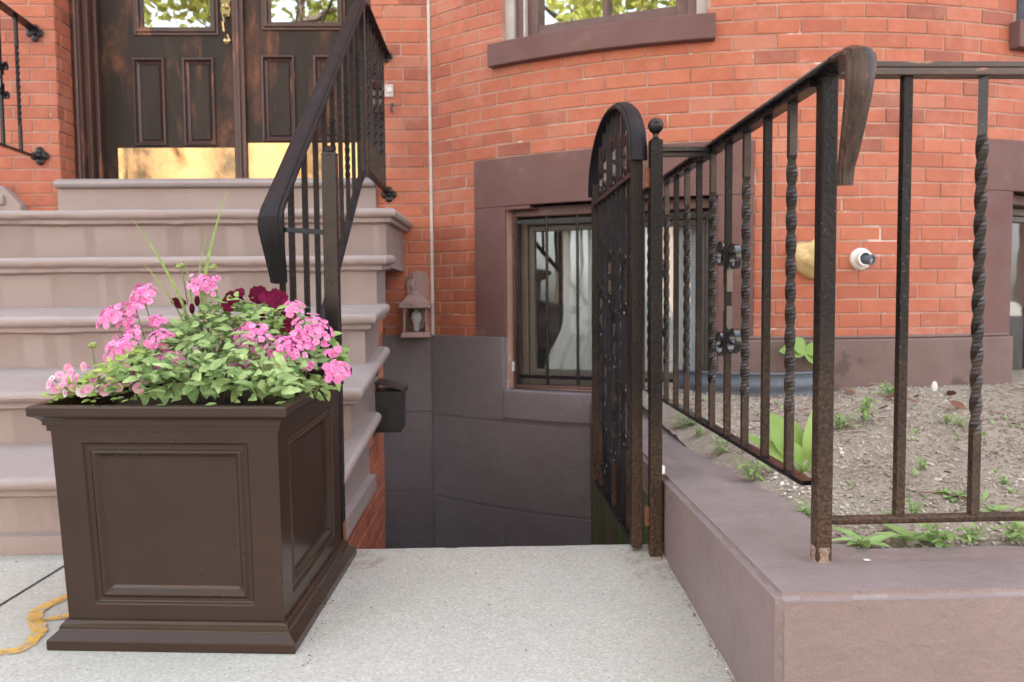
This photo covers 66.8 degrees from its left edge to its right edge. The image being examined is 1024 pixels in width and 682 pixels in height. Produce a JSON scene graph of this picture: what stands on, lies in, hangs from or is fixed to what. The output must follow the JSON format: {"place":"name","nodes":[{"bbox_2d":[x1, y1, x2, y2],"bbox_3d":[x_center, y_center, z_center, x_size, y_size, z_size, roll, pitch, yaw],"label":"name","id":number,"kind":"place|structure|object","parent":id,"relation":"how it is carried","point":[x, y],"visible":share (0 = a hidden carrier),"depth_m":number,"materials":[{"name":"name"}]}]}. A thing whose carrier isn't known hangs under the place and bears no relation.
{"place":"outdoors","nodes":[
{"label":"outdoors","id":0,"kind":"place"},
{"bbox_2d":[0,544,735,681],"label":"pavement","id":1,"kind":"structure","parent":0,"point":[553,617],"depth_m":1.63,"materials":[{"name":"concrete"}]},
{"bbox_2d":[0,565,63,604],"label":"pavement joint","id":2,"kind":"object","parent":1,"relation":"on","point":[31,585],"depth_m":1.85,"materials":[{"name":"concrete"}]},
{"bbox_2d":[0,594,68,653],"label":"yellow paint marking","id":3,"kind":"object","parent":1,"relation":"on","point":[37,627],"visible":0.84,"depth_m":1.66,"materials":[{"name":"yellow paint"}]},
{"bbox_2d":[25,367,356,653],"bbox_3d":[-0.668,0.343,1.760,0.508,0.528,0.534,0,3,2],"label":"square planter","id":4,"kind":"object","parent":1,"relation":"on","point":[187,525],"visible":0.84,"depth_m":1.55,"materials":[{"name":"brown plastic"}]},
{"bbox_2d":[41,336,199,403],"bbox_3d":[-0.788,0.057,1.595,0.301,0.137,0.199,-1,3,-2],"label":"calibrachoa","id":5,"kind":"object","parent":4,"relation":"on","point":[81,388],"visible":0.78,"depth_m":1.54,"materials":[{"name":"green plant"}]},
{"bbox_2d":[130,190,227,331],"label":"spike grass","id":6,"kind":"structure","parent":4,"relation":"in","point":[202,296],"depth_m":1.75,"materials":[{"name":"green plant"}]},
{"bbox_2d":[87,263,292,404],"bbox_3d":[-0.682,-0.025,1.704,0.452,0.299,0.456,-1,3,-2],"label":"verbena","id":7,"kind":"object","parent":4,"relation":"in","point":[172,359],"visible":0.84,"depth_m":1.64,"materials":[{"name":"green plant"}]},
{"bbox_2d":[171,285,309,378],"bbox_3d":[-0.626,-0.011,1.814,0.300,0.237,0.255,-1,3,-2],"label":"petunia","id":8,"kind":"object","parent":4,"relation":"on","point":[276,299],"visible":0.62,"depth_m":1.76,"materials":[{"name":"green plant"}]},
{"bbox_2d":[193,300,350,403],"bbox_3d":[-0.490,0.024,1.676,0.308,0.225,0.373,-1,3,-2],"label":"verbena","id":9,"kind":"object","parent":4,"relation":"in","point":[270,364],"visible":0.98,"depth_m":1.63,"materials":[{"name":"green plant"}]},
{"bbox_2d":[284,146,345,540],"bbox_3d":[-0.504,0.037,1.981,0.154,1.068,0.051,-3,4,-36],"label":"latch post","id":10,"kind":"object","parent":1,"relation":"on","point":[330,232],"visible":0.7,"depth_m":1.98,"materials":[{"name":"black metal"}]},
{"bbox_2d":[301,557,733,681],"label":"grit","id":11,"kind":"object","parent":1,"relation":"on","point":[716,652],"visible":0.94,"depth_m":1.64,"materials":[{"name":"grey gravel"}]},
{"bbox_2d":[644,118,709,556],"bbox_3d":[0.422,0.001,1.990,0.160,1.128,0.042,-1,3,-2],"label":"gate post","id":12,"kind":"object","parent":1,"relation":"on","point":[653,170],"visible":0.98,"depth_m":1.97,"materials":[{"name":"metal"}]},
{"bbox_2d":[588,102,647,547],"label":"iron gate","id":13,"kind":"structure","parent":12,"relation":"attached to","point":[617,439],"depth_m":2.26,"materials":[{"name":"black metal"}]},
{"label":"areaway floor","id":14,"kind":"structure","parent":0,"visible":0},
{"bbox_2d":[0,208,412,555],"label":"stoop","id":15,"kind":"object","parent":14,"relation":"on","point":[67,277],"visible":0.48,"depth_m":2.90,"materials":[{"name":"stone"}]},
{"bbox_2d":[257,0,396,366],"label":"stoop railing","id":16,"kind":"object","parent":15,"relation":"on","point":[372,54],"visible":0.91,"depth_m":2.66,"materials":[{"name":"metal"}]},
{"bbox_2d":[374,378,407,432],"bbox_3d":[-0.461,0.242,2.956,0.115,0.193,0.152,-1,3,-2],"label":"letter box","id":17,"kind":"object","parent":15,"relation":"on","point":[390,401],"visible":0.78,"depth_m":2.89,"materials":[{"name":"black paint"}]},
{"bbox_2d":[590,404,1023,681],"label":"garden wall","id":18,"kind":"structure","parent":14,"relation":"on","point":[770,600],"depth_m":1.30,"materials":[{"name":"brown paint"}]},
{"bbox_2d":[643,45,1023,562],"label":"garden railing","id":19,"kind":"object","parent":18,"relation":"on","point":[859,69],"visible":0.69,"depth_m":1.37,"materials":[{"name":"metal"}]},
{"bbox_2d":[643,370,1023,548],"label":"soil","id":20,"kind":"structure","parent":18,"relation":"in","point":[700,444],"depth_m":2.19,"materials":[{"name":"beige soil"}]},
{"bbox_2d":[667,412,695,426],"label":"weed","id":21,"kind":"object","parent":20,"relation":"on","point":[686,424],"visible":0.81,"depth_m":2.63,"materials":[{"name":"green plant"}]},
{"bbox_2d":[689,426,703,436],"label":"weed","id":22,"kind":"object","parent":20,"relation":"on","point":[696,429],"visible":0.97,"depth_m":2.44,"materials":[{"name":"green plant"}]},
{"bbox_2d":[709,434,727,454],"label":"weed","id":23,"kind":"object","parent":20,"relation":"on","point":[718,448],"visible":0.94,"depth_m":2.24,"materials":[{"name":"green plant"}]},
{"bbox_2d":[679,369,812,396],"bbox_3d":[1.001,0.216,3.190,0.648,0.193,0.232,0,3,7],"label":"window well","id":24,"kind":"object","parent":20,"relation":"on","point":[803,383],"depth_m":3.10,"materials":[{"name":"metal"}]},
{"bbox_2d":[730,458,770,480],"bbox_3d":[0.598,0.325,1.946,0.098,0.063,0.093,-4,6,10],"label":"weed","id":25,"kind":"object","parent":20,"relation":"on","point":[752,470],"visible":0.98,"depth_m":1.95,"materials":[{"name":"green plant"}]},
{"bbox_2d":[749,433,772,446],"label":"leaf plant","id":26,"kind":"object","parent":20,"relation":"on","point":[754,439],"visible":0.13,"depth_m":2.18,"materials":[{"name":"green plant"}]},
{"bbox_2d":[758,411,811,472],"bbox_3d":[0.724,0.250,1.976,0.192,0.181,0.089,-1,3,-2],"label":"broad leaf plant","id":27,"kind":"object","parent":20,"relation":"on","point":[802,446],"visible":0.46,"depth_m":1.97,"materials":[{"name":"green plant"}]},
{"bbox_2d":[779,337,812,371],"bbox_3d":[1.218,0.104,3.194,0.229,0.239,0.041,-1,3,-2],"label":"leafy plant","id":28,"kind":"object","parent":20,"relation":"on","point":[801,348],"depth_m":3.19,"materials":[{"name":"green plant"}]},
{"bbox_2d":[793,498,810,515],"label":"weed","id":29,"kind":"object","parent":20,"relation":"on","point":[805,511],"visible":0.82,"depth_m":1.69,"materials":[{"name":"green plant"}]},
{"bbox_2d":[834,413,858,428],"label":"weed","id":30,"kind":"object","parent":20,"relation":"on","point":[839,422],"visible":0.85,"depth_m":2.49,"materials":[{"name":"green plant"}]},
{"bbox_2d":[842,388,855,393],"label":"dead leaf","id":31,"kind":"object","parent":20,"relation":"on","point":[849,390],"visible":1,"depth_m":3.12,"materials":[{"name":"brown plant"}]},
{"bbox_2d":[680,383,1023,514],"bbox_3d":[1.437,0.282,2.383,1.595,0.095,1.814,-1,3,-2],"label":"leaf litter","id":32,"kind":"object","parent":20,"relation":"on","point":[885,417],"visible":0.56,"depth_m":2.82,"materials":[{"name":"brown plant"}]},
{"bbox_2d":[702,387,1023,513],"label":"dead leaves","id":33,"kind":"object","parent":20,"relation":"on","point":[985,493],"visible":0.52,"depth_m":2.31,"materials":[{"name":"brown plant"}]},
{"bbox_2d":[832,527,894,547],"bbox_3d":[0.658,0.377,1.453,0.124,0.030,0.087,1,3,20],"label":"weed","id":34,"kind":"object","parent":20,"relation":"on","point":[865,542],"visible":0.95,"depth_m":1.47,"materials":[{"name":"green plant"}]},
{"bbox_2d":[853,391,884,421],"bbox_3d":[1.192,0.222,2.577,0.119,0.101,0.165,-1,1,10],"label":"weed","id":35,"kind":"object","parent":20,"relation":"on","point":[865,411],"visible":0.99,"depth_m":2.57,"materials":[{"name":"green plant"}]},
{"bbox_2d":[870,380,893,394],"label":"weed","id":36,"kind":"object","parent":20,"relation":"on","point":[890,390],"visible":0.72,"depth_m":3.06,"materials":[{"name":"green plant"}]},
{"bbox_2d":[884,393,893,398],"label":"dead leaf","id":37,"kind":"object","parent":20,"relation":"on","point":[890,395],"visible":0.52,"depth_m":2.99,"materials":[{"name":"brown plant"}]},
{"bbox_2d":[874,524,944,543],"bbox_3d":[0.756,0.372,1.472,0.139,0.026,0.129,-1,-1,33],"label":"weed","id":38,"kind":"object","parent":20,"relation":"on","point":[907,535],"visible":0.92,"depth_m":1.50,"materials":[{"name":"green plant"}]},
{"bbox_2d":[905,495,928,513],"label":"weed","id":39,"kind":"object","parent":20,"relation":"on","point":[912,509],"visible":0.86,"depth_m":1.63,"materials":[{"name":"green plant"}]},
{"bbox_2d":[913,456,932,469],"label":"weed","id":40,"kind":"object","parent":20,"relation":"on","point":[921,465],"visible":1,"depth_m":1.97,"materials":[{"name":"green plant"}]},
{"bbox_2d":[931,381,937,390],"bbox_3d":[1.734,0.188,3.186,0.024,0.048,0.011,-1,3,-2],"label":"paper scrap","id":41,"kind":"object","parent":20,"relation":"on","point":[934,386],"visible":0.82,"depth_m":3.18,"materials":[{"name":"white paper"}]},
{"bbox_2d":[907,523,968,547],"bbox_3d":[0.787,0.364,1.465,0.100,0.059,0.124,-1,-2,-18],"label":"weed","id":42,"kind":"object","parent":20,"relation":"on","point":[950,535],"visible":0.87,"depth_m":1.45,"materials":[{"name":"green plant"}]},
{"bbox_2d":[935,412,958,423],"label":"weed","id":43,"kind":"object","parent":20,"relation":"on","point":[947,420],"visible":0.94,"depth_m":2.57,"materials":[{"name":"green plant"}]},
{"bbox_2d":[934,488,966,500],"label":"weed","id":44,"kind":"object","parent":20,"relation":"on","point":[945,490],"visible":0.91,"depth_m":1.78,"materials":[{"name":"green plant"}]},
{"bbox_2d":[946,391,955,395],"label":"dead leaf","id":45,"kind":"object","parent":20,"relation":"on","point":[948,393],"visible":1,"depth_m":3.02,"materials":[{"name":"brown plant"}]},
{"bbox_2d":[950,400,964,408],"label":"dead leaf","id":46,"kind":"object","parent":20,"relation":"on","point":[958,404],"visible":1,"depth_m":2.81,"materials":[{"name":"brown plant"}]},
{"bbox_2d":[951,415,968,426],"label":"weed","id":47,"kind":"object","parent":20,"relation":"on","point":[958,421],"visible":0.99,"depth_m":2.50,"materials":[{"name":"green plant"}]},
{"bbox_2d":[952,522,997,543],"bbox_3d":[0.878,0.365,1.494,0.071,0.043,0.076,-3,8,-16],"label":"weed","id":48,"kind":"object","parent":20,"relation":"on","point":[970,536],"visible":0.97,"depth_m":1.48,"materials":[{"name":"green plant"}]},
{"bbox_2d":[980,505,1012,511],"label":"weed","id":49,"kind":"object","parent":20,"relation":"on","point":[999,507],"visible":0.45,"depth_m":1.67,"materials":[{"name":"green plant"}]},
{"bbox_2d":[994,473,1014,484],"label":"weed","id":50,"kind":"object","parent":20,"relation":"on","point":[1003,481],"visible":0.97,"depth_m":1.87,"materials":[{"name":"green plant"}]},
{"bbox_2d":[987,508,1023,541],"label":"weed","id":51,"kind":"object","parent":20,"relation":"on","point":[1013,533],"visible":0.87,"depth_m":1.48,"materials":[{"name":"green plant"}]},
{"label":"ground","id":52,"kind":"structure","parent":0,"visible":0},
{"bbox_2d":[0,0,1023,548],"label":"row house","id":53,"kind":"structure","parent":52,"relation":"on","point":[500,108],"depth_m":3.66,"materials":[{"name":"brick"}]},
{"bbox_2d":[0,0,48,164],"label":"side railing","id":54,"kind":"object","parent":53,"relation":"attached to","point":[34,32],"visible":1,"depth_m":3.66,"materials":[{"name":"black metal"}]},
{"bbox_2d":[99,0,247,178],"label":"door","id":55,"kind":"structure","parent":53,"relation":"in","point":[174,98],"depth_m":4.08,"materials":[{"name":"brown wood"}]},
{"bbox_2d":[243,0,357,177],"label":"door","id":56,"kind":"structure","parent":53,"relation":"in","point":[285,61],"depth_m":4.10,"materials":[{"name":"brown wood"}]},
{"bbox_2d":[385,84,393,97],"bbox_3d":[-0.612,-1.244,3.861,0.042,0.062,0.024,-1,3,-2],"label":"door bell","id":57,"kind":"object","parent":53,"relation":"attached to","point":[389,91],"depth_m":3.86,"materials":[{"name":"white plastic"}]},
{"bbox_2d":[399,271,432,337],"bbox_3d":[-0.476,-0.185,3.854,0.154,0.330,0.161,-1,3,-2],"label":"wall lantern","id":58,"kind":"object","parent":53,"relation":"attached to","point":[417,286],"depth_m":3.83,"materials":[{"name":"brown metal"}]},
{"bbox_2d":[487,0,715,68],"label":"window","id":59,"kind":"structure","parent":53,"relation":"in","point":[535,30],"depth_m":3.45,"materials":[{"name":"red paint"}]},
{"bbox_2d":[515,209,709,385],"bbox_3d":[0.442,-0.183,3.529,0.905,0.784,0.015,1,3,21],"label":"window grille","id":60,"kind":"object","parent":53,"relation":"attached to","point":[547,376],"depth_m":3.62,"materials":[{"name":"black metal"}]},
{"bbox_2d":[474,140,754,424],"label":"window","id":61,"kind":"structure","parent":53,"relation":"in","point":[514,182],"depth_m":3.62,"materials":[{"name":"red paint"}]},
{"bbox_2d":[544,226,695,371],"bbox_3d":[0.533,-0.179,3.698,0.812,0.714,0.040,1,3,21],"label":"curtain","id":62,"kind":"object","parent":53,"relation":"hanging from","point":[562,354],"visible":0.23,"depth_m":3.77,"materials":[{"name":"white fabric"}]},
{"bbox_2d":[795,240,813,279],"bbox_3d":[1.253,-0.341,3.224,0.193,0.174,0.107,-1,3,-2],"label":"foam plug","id":63,"kind":"object","parent":53,"relation":"attached to","point":[804,255],"visible":0.3,"depth_m":3.22,"materials":[{"name":"yellow plastic"}]},
{"bbox_2d":[849,248,875,269],"bbox_3d":[1.467,-0.343,3.236,0.092,0.092,0.076,-1,3,-2],"label":"vent pipe","id":64,"kind":"object","parent":53,"relation":"attached to","point":[861,258],"visible":1,"depth_m":3.23,"materials":[{"name":"white plastic"}]},
{"bbox_2d":[983,138,1023,370],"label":"window","id":65,"kind":"structure","parent":53,"relation":"in","point":[1003,290],"depth_m":3.38,"materials":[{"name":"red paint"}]},
{"bbox_2d":[1008,19,1023,51],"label":"window","id":66,"kind":"structure","parent":53,"relation":"in","point":[1016,29],"depth_m":3.32,"materials":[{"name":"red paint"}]},
{"bbox_2d":[1016,0,1023,20],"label":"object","id":67,"kind":"object","parent":53,"relation":"attached to","point":[1020,10],"depth_m":3.35,"materials":[{"name":"metal"}]}
]}

